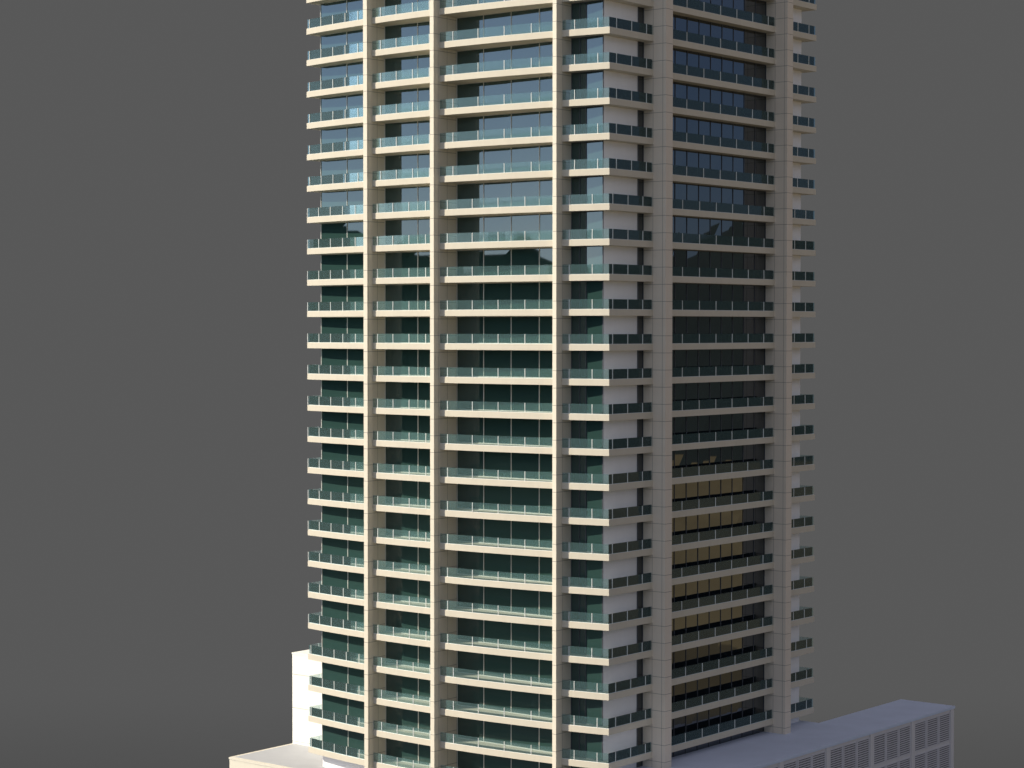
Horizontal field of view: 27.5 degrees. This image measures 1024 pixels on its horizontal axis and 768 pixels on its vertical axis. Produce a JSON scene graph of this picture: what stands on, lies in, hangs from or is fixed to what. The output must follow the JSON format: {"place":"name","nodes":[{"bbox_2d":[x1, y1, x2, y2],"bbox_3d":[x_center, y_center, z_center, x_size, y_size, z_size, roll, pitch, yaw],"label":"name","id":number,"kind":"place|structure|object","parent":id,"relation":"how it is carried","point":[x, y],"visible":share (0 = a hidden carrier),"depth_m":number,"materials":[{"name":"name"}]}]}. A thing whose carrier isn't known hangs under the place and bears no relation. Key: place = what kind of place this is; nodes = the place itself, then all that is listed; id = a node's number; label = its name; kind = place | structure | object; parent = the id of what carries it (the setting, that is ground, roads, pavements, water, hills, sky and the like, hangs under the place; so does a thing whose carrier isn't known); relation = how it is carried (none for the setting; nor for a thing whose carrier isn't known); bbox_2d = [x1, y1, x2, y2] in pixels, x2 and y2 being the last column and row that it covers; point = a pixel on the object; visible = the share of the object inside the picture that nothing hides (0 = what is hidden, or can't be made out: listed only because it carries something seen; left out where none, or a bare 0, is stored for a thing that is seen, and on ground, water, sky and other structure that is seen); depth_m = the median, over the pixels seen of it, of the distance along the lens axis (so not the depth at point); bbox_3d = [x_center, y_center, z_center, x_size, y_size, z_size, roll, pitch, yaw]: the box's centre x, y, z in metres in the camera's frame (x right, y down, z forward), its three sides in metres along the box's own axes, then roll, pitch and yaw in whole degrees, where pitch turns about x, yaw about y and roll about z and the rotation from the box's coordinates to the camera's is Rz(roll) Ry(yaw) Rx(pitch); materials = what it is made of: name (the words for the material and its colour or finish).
{"place":"outdoors","nodes":[
{"label":"outdoors","id":0,"kind":"place"},
{"bbox_2d":[0,0,1023,626],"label":"sky","id":1,"kind":"structure","parent":0,"point":[158,356],"depth_m":429.38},
{"bbox_2d":[0,613,1023,767],"bbox_3d":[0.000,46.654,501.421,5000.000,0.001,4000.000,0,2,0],"label":"ground","id":2,"kind":"structure","parent":0,"point":[201,692],"depth_m":353.50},
{"bbox_2d":[229,743,326,767],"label":"podium building","id":3,"kind":"structure","parent":2,"relation":"on","point":[291,755],"depth_m":240.79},
{"bbox_2d":[292,649,321,745],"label":"service block","id":4,"kind":"structure","parent":3,"relation":"on","point":[304,699],"depth_m":248.16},
{"bbox_2d":[306,0,816,767],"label":"apartment tower","id":5,"kind":"structure","parent":2,"relation":"on","point":[560,310],"depth_m":220.84,"materials":[{"name":"concrete"}]},
{"bbox_2d":[321,253,362,278],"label":"window","id":6,"kind":"structure","parent":5,"relation":"in","point":[352,262],"depth_m":231.72,"materials":[{"name":"teal glass"}]},
{"bbox_2d":[321,221,362,245],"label":"window","id":7,"kind":"structure","parent":5,"relation":"in","point":[353,229],"depth_m":231.66,"materials":[{"name":"teal glass"}]},
{"bbox_2d":[321,189,362,213],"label":"window","id":8,"kind":"structure","parent":5,"relation":"in","point":[354,198],"depth_m":231.55,"materials":[{"name":"teal glass"}]},
{"bbox_2d":[321,537,363,564],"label":"window","id":9,"kind":"structure","parent":5,"relation":"in","point":[349,548],"depth_m":232.79,"materials":[{"name":"teal glass"}]},
{"bbox_2d":[321,506,363,533],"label":"window","id":10,"kind":"structure","parent":5,"relation":"in","point":[337,515],"depth_m":232.68,"materials":[{"name":"teal glass"}]},
{"bbox_2d":[321,474,363,501],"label":"window","id":11,"kind":"structure","parent":5,"relation":"in","point":[333,483],"depth_m":232.57,"materials":[{"name":"teal glass"}]},
{"bbox_2d":[321,443,363,469],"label":"window","id":12,"kind":"structure","parent":5,"relation":"in","point":[329,451],"depth_m":232.34,"materials":[{"name":"teal glass"}]},
{"bbox_2d":[321,411,363,437],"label":"window","id":13,"kind":"structure","parent":5,"relation":"in","point":[334,420],"depth_m":232.23,"materials":[{"name":"teal glass"}]},
{"bbox_2d":[321,380,363,406],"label":"window","id":14,"kind":"structure","parent":5,"relation":"in","point":[329,388],"depth_m":232.11,"materials":[{"name":"teal glass"}]},
{"bbox_2d":[321,348,363,374],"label":"window","id":15,"kind":"structure","parent":5,"relation":"in","point":[352,358],"depth_m":231.94,"materials":[{"name":"teal glass"}]},
{"bbox_2d":[321,317,363,342],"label":"window","id":16,"kind":"structure","parent":5,"relation":"in","point":[352,326],"depth_m":231.86,"materials":[{"name":"teal glass"}]},
{"bbox_2d":[321,285,363,310],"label":"window","id":17,"kind":"structure","parent":5,"relation":"in","point":[352,294],"depth_m":231.72,"materials":[{"name":"teal glass"}]},
{"bbox_2d":[384,120,429,146],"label":"window","id":18,"kind":"structure","parent":5,"relation":"in","point":[419,129],"depth_m":225.25,"materials":[{"name":"teal glass"}]},
{"bbox_2d":[384,87,429,113],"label":"window","id":19,"kind":"structure","parent":5,"relation":"in","point":[420,97],"depth_m":225.19,"materials":[{"name":"teal glass"}]},
{"bbox_2d":[384,54,429,80],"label":"window","id":20,"kind":"structure","parent":5,"relation":"in","point":[404,65],"depth_m":225.08,"materials":[{"name":"teal glass"}]},
{"bbox_2d":[384,21,429,48],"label":"window","id":21,"kind":"structure","parent":5,"relation":"in","point":[420,31],"depth_m":224.97,"materials":[{"name":"teal glass"}]},
{"bbox_2d":[385,706,429,733],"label":"window","id":22,"kind":"structure","parent":5,"relation":"in","point":[405,719],"depth_m":226.96,"materials":[{"name":"teal glass"}]},
{"bbox_2d":[385,673,429,700],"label":"window","id":23,"kind":"structure","parent":5,"relation":"in","point":[406,687],"depth_m":226.90,"materials":[{"name":"teal glass"}]},
{"bbox_2d":[385,641,429,668],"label":"window","id":24,"kind":"structure","parent":5,"relation":"in","point":[395,653],"depth_m":226.79,"materials":[{"name":"teal glass"}]},
{"bbox_2d":[385,609,429,636],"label":"window","id":25,"kind":"structure","parent":5,"relation":"in","point":[402,621],"depth_m":226.68,"materials":[{"name":"teal glass"}]},
{"bbox_2d":[385,576,429,603],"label":"window","id":26,"kind":"structure","parent":5,"relation":"in","point":[418,591],"depth_m":226.57,"materials":[{"name":"teal glass"}]},
{"bbox_2d":[385,544,429,571],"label":"window","id":27,"kind":"structure","parent":5,"relation":"in","point":[418,558],"depth_m":226.46,"materials":[{"name":"teal glass"}]},
{"bbox_2d":[385,512,429,538],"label":"window","id":28,"kind":"structure","parent":5,"relation":"in","point":[401,523],"depth_m":226.40,"materials":[{"name":"teal glass"}]},
{"bbox_2d":[385,479,429,505],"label":"window","id":29,"kind":"structure","parent":5,"relation":"in","point":[418,492],"depth_m":226.29,"materials":[{"name":"teal glass"}]},
{"bbox_2d":[385,447,429,473],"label":"window","id":30,"kind":"structure","parent":5,"relation":"in","point":[417,458],"depth_m":226.18,"materials":[{"name":"teal glass"}]},
{"bbox_2d":[385,414,429,440],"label":"window","id":31,"kind":"structure","parent":5,"relation":"in","point":[401,425],"depth_m":226.10,"materials":[{"name":"teal glass"}]},
{"bbox_2d":[385,382,429,408],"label":"window","id":32,"kind":"structure","parent":5,"relation":"in","point":[397,394],"depth_m":226.02,"materials":[{"name":"teal glass"}]},
{"bbox_2d":[385,349,429,375],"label":"window","id":33,"kind":"structure","parent":5,"relation":"in","point":[408,362],"depth_m":225.85,"materials":[{"name":"teal glass"}]},
{"bbox_2d":[385,316,429,342],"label":"window","id":34,"kind":"structure","parent":5,"relation":"in","point":[397,329],"depth_m":225.80,"materials":[{"name":"teal glass"}]},
{"bbox_2d":[385,284,429,309],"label":"window","id":35,"kind":"structure","parent":5,"relation":"in","point":[397,296],"depth_m":225.69,"materials":[{"name":"teal glass"}]},
{"bbox_2d":[385,251,429,277],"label":"window","id":36,"kind":"structure","parent":5,"relation":"in","point":[413,263],"depth_m":225.63,"materials":[{"name":"teal glass"}]},
{"bbox_2d":[385,218,429,244],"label":"window","id":37,"kind":"structure","parent":5,"relation":"in","point":[403,231],"depth_m":225.52,"materials":[{"name":"teal glass"}]},
{"bbox_2d":[385,185,429,211],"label":"window","id":38,"kind":"structure","parent":5,"relation":"in","point":[409,198],"depth_m":225.41,"materials":[{"name":"teal glass"}]},
{"bbox_2d":[385,152,429,179],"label":"window","id":39,"kind":"structure","parent":5,"relation":"in","point":[404,164],"depth_m":225.30,"materials":[{"name":"teal glass"}]},
{"bbox_2d":[385,738,430,765],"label":"window","id":40,"kind":"structure","parent":5,"relation":"in","point":[408,752],"depth_m":227.07,"materials":[{"name":"teal glass"}]},
{"bbox_2d":[457,750,551,767],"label":"wide window","id":41,"kind":"structure","parent":5,"relation":"in","point":[464,759],"depth_m":220.19,"materials":[{"name":"teal glass"}]},
{"bbox_2d":[457,717,551,752],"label":"wide window","id":42,"kind":"structure","parent":5,"relation":"in","point":[540,739],"depth_m":218.74,"materials":[{"name":"teal glass"}]},
{"bbox_2d":[457,684,551,718],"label":"wide window","id":43,"kind":"structure","parent":5,"relation":"in","point":[516,702],"depth_m":218.69,"materials":[{"name":"teal glass"}]},
{"bbox_2d":[457,651,551,684],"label":"wide window","id":44,"kind":"structure","parent":5,"relation":"in","point":[514,668],"depth_m":218.58,"materials":[{"name":"teal glass"}]},
{"bbox_2d":[457,617,551,650],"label":"wide window","id":45,"kind":"structure","parent":5,"relation":"in","point":[484,631],"depth_m":218.48,"materials":[{"name":"teal glass"}]},
{"bbox_2d":[457,584,551,616],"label":"wide window","id":46,"kind":"structure","parent":5,"relation":"in","point":[530,602],"depth_m":218.42,"materials":[{"name":"teal glass"}]},
{"bbox_2d":[457,551,551,582],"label":"wide window","id":47,"kind":"structure","parent":5,"relation":"in","point":[518,567],"depth_m":218.32,"materials":[{"name":"teal glass"}]},
{"bbox_2d":[457,517,551,548],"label":"wide window","id":48,"kind":"structure","parent":5,"relation":"in","point":[513,533],"depth_m":218.26,"materials":[{"name":"teal glass"}]},
{"bbox_2d":[457,484,551,514],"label":"wide window","id":49,"kind":"structure","parent":5,"relation":"in","point":[487,497],"depth_m":218.16,"materials":[{"name":"teal glass"}]},
{"bbox_2d":[457,450,551,480],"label":"wide window","id":50,"kind":"structure","parent":5,"relation":"in","point":[533,466],"depth_m":218.05,"materials":[{"name":"teal glass"}]},
{"bbox_2d":[457,417,551,446],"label":"wide window","id":51,"kind":"structure","parent":5,"relation":"in","point":[510,431],"depth_m":218.00,"materials":[{"name":"teal glass"}]},
{"bbox_2d":[457,383,551,411],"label":"wide window","id":52,"kind":"structure","parent":5,"relation":"in","point":[510,397],"depth_m":217.89,"materials":[{"name":"teal glass"}]},
{"bbox_2d":[457,350,551,377],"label":"wide window","id":53,"kind":"structure","parent":5,"relation":"in","point":[484,363],"depth_m":217.78,"materials":[{"name":"teal glass"}]},
{"bbox_2d":[457,316,551,343],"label":"wide window","id":54,"kind":"structure","parent":5,"relation":"in","point":[484,329],"depth_m":217.68,"materials":[{"name":"teal glass"}]},
{"bbox_2d":[457,282,551,309],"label":"wide window","id":55,"kind":"structure","parent":5,"relation":"in","point":[510,295],"depth_m":217.62,"materials":[{"name":"teal glass"}]},
{"bbox_2d":[456,144,552,174],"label":"wide window","id":56,"kind":"structure","parent":5,"relation":"in","point":[492,160],"depth_m":217.25,"materials":[{"name":"teal glass"}]},
{"bbox_2d":[456,110,552,140],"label":"wide window","id":57,"kind":"structure","parent":5,"relation":"in","point":[541,122],"depth_m":217.15,"materials":[{"name":"teal glass"}]},
{"bbox_2d":[456,75,552,107],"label":"wide window","id":58,"kind":"structure","parent":5,"relation":"in","point":[519,90],"depth_m":217.04,"materials":[{"name":"teal glass"}]},
{"bbox_2d":[456,41,552,73],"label":"wide window","id":59,"kind":"structure","parent":5,"relation":"in","point":[492,58],"depth_m":216.94,"materials":[{"name":"teal glass"}]},
{"bbox_2d":[456,6,552,39],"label":"wide window","id":60,"kind":"structure","parent":5,"relation":"in","point":[486,25],"depth_m":216.83,"materials":[{"name":"teal glass"}]},
{"bbox_2d":[457,247,552,275],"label":"wide window","id":61,"kind":"structure","parent":5,"relation":"in","point":[526,261],"depth_m":217.47,"materials":[{"name":"teal glass"}]},
{"bbox_2d":[457,213,552,242],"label":"wide window","id":62,"kind":"structure","parent":5,"relation":"in","point":[519,227],"depth_m":217.41,"materials":[{"name":"teal glass"}]},
{"bbox_2d":[457,179,552,208],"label":"wide window","id":63,"kind":"structure","parent":5,"relation":"in","point":[536,192],"depth_m":217.31,"materials":[{"name":"teal glass"}]},
{"bbox_2d":[571,732,602,760],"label":"window","id":64,"kind":"structure","parent":5,"relation":"in","point":[585,745],"depth_m":212.01,"materials":[{"name":"teal glass"}]},
{"bbox_2d":[571,697,602,726],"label":"window","id":65,"kind":"structure","parent":5,"relation":"in","point":[585,711],"depth_m":211.96,"materials":[{"name":"teal glass"}]},
{"bbox_2d":[571,663,602,691],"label":"window","id":66,"kind":"structure","parent":5,"relation":"in","point":[585,676],"depth_m":211.86,"materials":[{"name":"teal glass"}]},
{"bbox_2d":[571,628,602,656],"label":"window","id":67,"kind":"structure","parent":5,"relation":"in","point":[582,640],"depth_m":211.81,"materials":[{"name":"teal glass"}]},
{"bbox_2d":[571,593,602,622],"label":"window","id":68,"kind":"structure","parent":5,"relation":"in","point":[584,607],"depth_m":211.70,"materials":[{"name":"teal glass"}]},
{"bbox_2d":[571,559,602,587],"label":"window","id":69,"kind":"structure","parent":5,"relation":"in","point":[589,573],"depth_m":211.60,"materials":[{"name":"teal glass"}]},
{"bbox_2d":[571,524,602,552],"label":"window","id":70,"kind":"structure","parent":5,"relation":"in","point":[587,538],"depth_m":211.50,"materials":[{"name":"teal glass"}]},
{"bbox_2d":[571,489,602,517],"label":"window","id":71,"kind":"structure","parent":5,"relation":"in","point":[584,503],"depth_m":211.44,"materials":[{"name":"teal glass"}]},
{"bbox_2d":[571,455,602,483],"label":"window","id":72,"kind":"structure","parent":5,"relation":"in","point":[591,466],"depth_m":211.34,"materials":[{"name":"teal glass"}]},
{"bbox_2d":[571,420,602,448],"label":"window","id":73,"kind":"structure","parent":5,"relation":"in","point":[589,434],"depth_m":211.24,"materials":[{"name":"teal glass"}]},
{"bbox_2d":[571,385,602,413],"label":"window","id":74,"kind":"structure","parent":5,"relation":"in","point":[583,397],"depth_m":211.19,"materials":[{"name":"teal glass"}]},
{"bbox_2d":[571,350,602,378],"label":"window","id":75,"kind":"structure","parent":5,"relation":"in","point":[582,362],"depth_m":211.08,"materials":[{"name":"teal glass"}]},
{"bbox_2d":[571,316,602,343],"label":"window","id":76,"kind":"structure","parent":5,"relation":"in","point":[582,327],"depth_m":210.98,"materials":[{"name":"teal glass"}]},
{"bbox_2d":[571,281,602,308],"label":"window","id":77,"kind":"structure","parent":5,"relation":"in","point":[582,292],"depth_m":210.88,"materials":[{"name":"teal glass"}]},
{"bbox_2d":[571,246,603,273],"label":"window","id":78,"kind":"structure","parent":5,"relation":"in","point":[582,257],"depth_m":210.77,"materials":[{"name":"teal glass"}]},
{"bbox_2d":[571,211,603,238],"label":"window","id":79,"kind":"structure","parent":5,"relation":"in","point":[582,223],"depth_m":210.67,"materials":[{"name":"teal glass"}]},
{"bbox_2d":[571,176,603,203],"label":"window","id":80,"kind":"structure","parent":5,"relation":"in","point":[583,187],"depth_m":210.57,"materials":[{"name":"teal glass"}]},
{"bbox_2d":[571,141,603,169],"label":"window","id":81,"kind":"structure","parent":5,"relation":"in","point":[585,155],"depth_m":210.47,"materials":[{"name":"teal glass"}]},
{"bbox_2d":[571,105,603,134],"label":"window","id":82,"kind":"structure","parent":5,"relation":"in","point":[583,118],"depth_m":210.36,"materials":[{"name":"teal glass"}]},
{"bbox_2d":[571,70,603,99],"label":"window","id":83,"kind":"structure","parent":5,"relation":"in","point":[586,84],"depth_m":210.26,"materials":[{"name":"teal glass"}]},
{"bbox_2d":[571,35,603,64],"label":"window","id":84,"kind":"structure","parent":5,"relation":"in","point":[585,49],"depth_m":210.21,"materials":[{"name":"teal glass"}]},
{"bbox_2d":[571,0,603,28],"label":"window","id":85,"kind":"structure","parent":5,"relation":"in","point":[593,11],"depth_m":210.11,"materials":[{"name":"teal glass"}]},
{"bbox_2d":[671,696,763,735],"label":"wide window","id":86,"kind":"structure","parent":5,"relation":"in","point":[680,725],"depth_m":227.12,"materials":[{"name":"black glass"}]},
{"bbox_2d":[672,664,763,702],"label":"wide window","id":87,"kind":"structure","parent":5,"relation":"in","point":[683,691],"depth_m":227.07,"materials":[{"name":"brown glass"}]},
{"bbox_2d":[672,633,764,668],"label":"wide window","id":88,"kind":"structure","parent":5,"relation":"in","point":[701,654],"depth_m":226.96,"materials":[{"name":"brown glass"}]},
{"bbox_2d":[672,601,764,635],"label":"wide window","id":89,"kind":"structure","parent":5,"relation":"in","point":[722,617],"depth_m":226.85,"materials":[{"name":"brown glass"}]},
{"bbox_2d":[672,570,764,602],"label":"wide window","id":90,"kind":"structure","parent":5,"relation":"in","point":[720,585],"depth_m":226.74,"materials":[{"name":"brown glass"}]},
{"bbox_2d":[672,538,764,568],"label":"wide window","id":91,"kind":"structure","parent":5,"relation":"in","point":[743,549],"depth_m":226.63,"materials":[{"name":"brown glass"}]},
{"bbox_2d":[672,507,764,535],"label":"wide window","id":92,"kind":"structure","parent":5,"relation":"in","point":[751,516],"depth_m":226.51,"materials":[{"name":"brown glass"}]},
{"bbox_2d":[672,475,764,501],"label":"wide window","id":93,"kind":"structure","parent":5,"relation":"in","point":[752,484],"depth_m":226.40,"materials":[{"name":"brown glass"}]},
{"bbox_2d":[672,443,764,468],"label":"wide window","id":94,"kind":"structure","parent":5,"relation":"in","point":[753,452],"depth_m":226.29,"materials":[{"name":"black glass"}]},
{"bbox_2d":[672,412,764,434],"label":"wide window","id":95,"kind":"structure","parent":5,"relation":"in","point":[755,420],"depth_m":226.21,"materials":[{"name":"black glass"}]},
{"bbox_2d":[672,380,764,400],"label":"wide window","id":96,"kind":"structure","parent":5,"relation":"in","point":[730,389],"depth_m":226.07,"materials":[{"name":"black glass"}]},
{"bbox_2d":[672,349,764,367],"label":"wide window","id":97,"kind":"structure","parent":5,"relation":"in","point":[697,357],"depth_m":225.96,"materials":[{"name":"black glass"}]},
{"bbox_2d":[672,316,765,333],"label":"wide window","id":98,"kind":"structure","parent":5,"relation":"in","point":[680,324],"depth_m":225.88,"materials":[{"name":"black glass"}]},
{"bbox_2d":[672,283,765,301],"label":"wide window","id":99,"kind":"structure","parent":5,"relation":"in","point":[680,291],"depth_m":225.91,"materials":[{"name":"black glass"}]},
{"bbox_2d":[672,249,765,269],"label":"wide window","id":100,"kind":"structure","parent":5,"relation":"in","point":[680,258],"depth_m":225.80,"materials":[{"name":"black glass"}]},
{"bbox_2d":[673,216,765,237],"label":"wide window","id":101,"kind":"structure","parent":5,"relation":"in","point":[689,225],"depth_m":225.74,"materials":[{"name":"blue glass"}]},
{"bbox_2d":[673,182,765,206],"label":"wide window","id":102,"kind":"structure","parent":5,"relation":"in","point":[683,191],"depth_m":225.63,"materials":[{"name":"blue glass"}]},
{"bbox_2d":[673,149,765,174],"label":"wide window","id":103,"kind":"structure","parent":5,"relation":"in","point":[688,158],"depth_m":225.52,"materials":[{"name":"blue glass"}]},
{"bbox_2d":[673,115,765,142],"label":"wide window","id":104,"kind":"structure","parent":5,"relation":"in","point":[680,123],"depth_m":225.41,"materials":[{"name":"blue glass"}]},
{"bbox_2d":[673,81,765,110],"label":"wide window","id":105,"kind":"structure","parent":5,"relation":"in","point":[680,90],"depth_m":225.30,"materials":[{"name":"blue glass"}]},
{"bbox_2d":[673,48,765,78],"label":"wide window","id":106,"kind":"structure","parent":5,"relation":"in","point":[680,56],"depth_m":225.19,"materials":[{"name":"blue glass"}]},
{"bbox_2d":[673,14,765,46],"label":"wide window","id":107,"kind":"structure","parent":5,"relation":"in","point":[682,23],"depth_m":225.08,"materials":[{"name":"blue glass"}]},
{"bbox_2d":[636,699,954,767],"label":"louvered annex","id":108,"kind":"object","parent":2,"relation":"on","point":[901,733],"visible":1,"depth_m":235.19,"materials":[{"name":"concrete"}]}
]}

